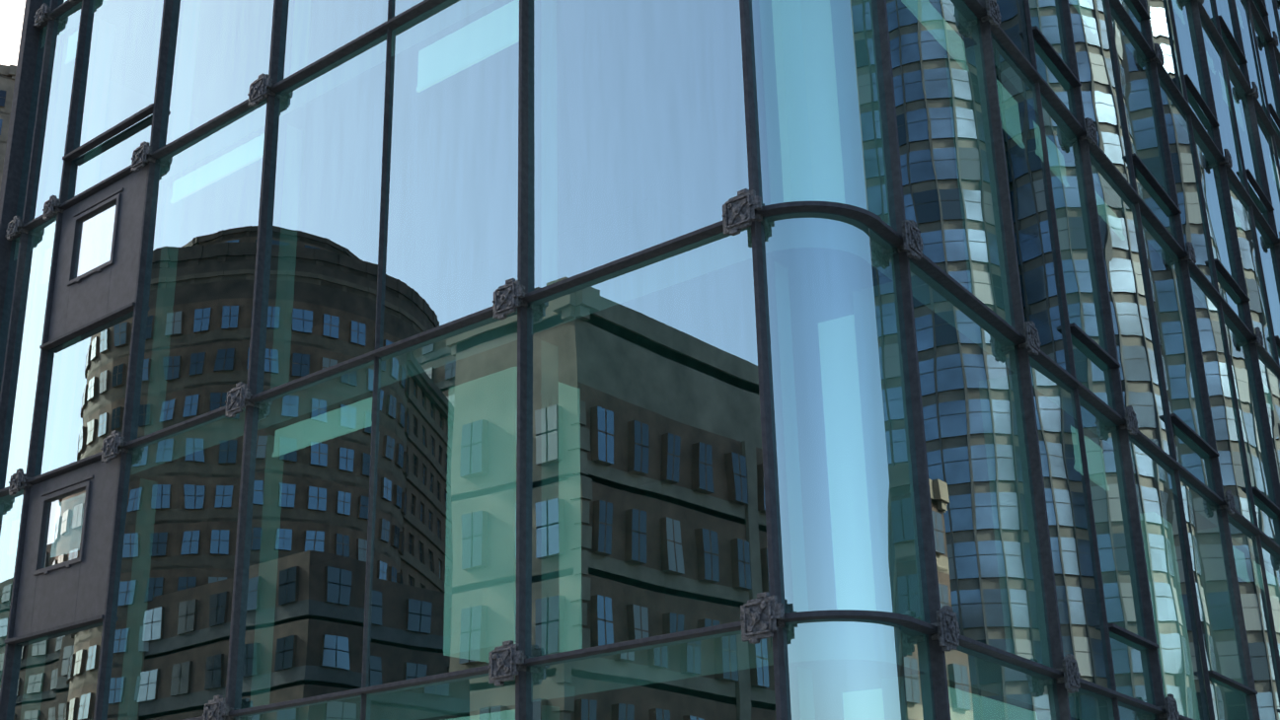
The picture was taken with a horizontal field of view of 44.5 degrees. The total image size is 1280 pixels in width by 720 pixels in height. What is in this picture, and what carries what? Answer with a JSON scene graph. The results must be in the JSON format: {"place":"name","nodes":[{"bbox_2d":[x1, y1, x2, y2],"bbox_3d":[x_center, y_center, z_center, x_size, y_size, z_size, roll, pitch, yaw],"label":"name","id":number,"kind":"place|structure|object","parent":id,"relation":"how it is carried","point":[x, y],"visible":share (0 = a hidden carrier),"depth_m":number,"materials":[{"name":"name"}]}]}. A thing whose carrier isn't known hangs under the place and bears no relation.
{"place":"outdoors","nodes":[
{"label":"outdoors","id":0,"kind":"place"},
{"bbox_2d":[0,64,16,189],"bbox_3d":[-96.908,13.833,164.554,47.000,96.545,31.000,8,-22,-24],"label":"building","id":1,"kind":"structure","parent":0,"point":[7,78],"depth_m":175.99,"materials":[{"name":"beige"}]},
{"bbox_2d":[0,0,25,66],"label":"sky","id":2,"kind":"structure","parent":0,"point":[12,12],"materials":[{"name":"white"}]},
{"label":"ground","id":3,"kind":"structure","parent":0,"visible":0},
{"bbox_2d":[0,0,1279,719],"bbox_3d":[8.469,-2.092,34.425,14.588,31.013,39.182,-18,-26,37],"label":"window frame","id":4,"kind":"object","parent":3,"relation":"on","point":[20,122],"visible":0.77,"depth_m":19.11,"materials":[{"name":"black metal"}]},
{"bbox_2d":[12,164,148,637],"bbox_3d":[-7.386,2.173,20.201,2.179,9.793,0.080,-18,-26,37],"label":"wall panels","id":5,"kind":"object","parent":4,"relation":"attached to","point":[64,570],"visible":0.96,"depth_m":20.66,"materials":[{"name":"grey metal"}]},
{"bbox_2d":[0,0,1279,719],"bbox_3d":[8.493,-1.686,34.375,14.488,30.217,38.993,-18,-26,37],"label":"curtain wall glass","id":6,"kind":"object","parent":4,"relation":"attached to","point":[645,501],"visible":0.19,"depth_m":16.50,"materials":[{"name":"blue glass"}]},
{"bbox_2d":[5,0,1279,719],"bbox_3d":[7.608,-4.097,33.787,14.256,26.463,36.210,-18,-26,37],"label":"rosettes","id":7,"kind":"object","parent":4,"relation":"attached to","point":[762,614],"visible":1,"depth_m":15.57,"materials":[{"name":"metal"}]},
{"bbox_2d":[850,0,1279,717],"bbox_3d":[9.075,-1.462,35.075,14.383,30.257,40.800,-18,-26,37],"label":"interior","id":8,"kind":"object","parent":4,"relation":"attached to","point":[868,228],"depth_m":15.37,"materials":[{"name":"grey"}]}
]}

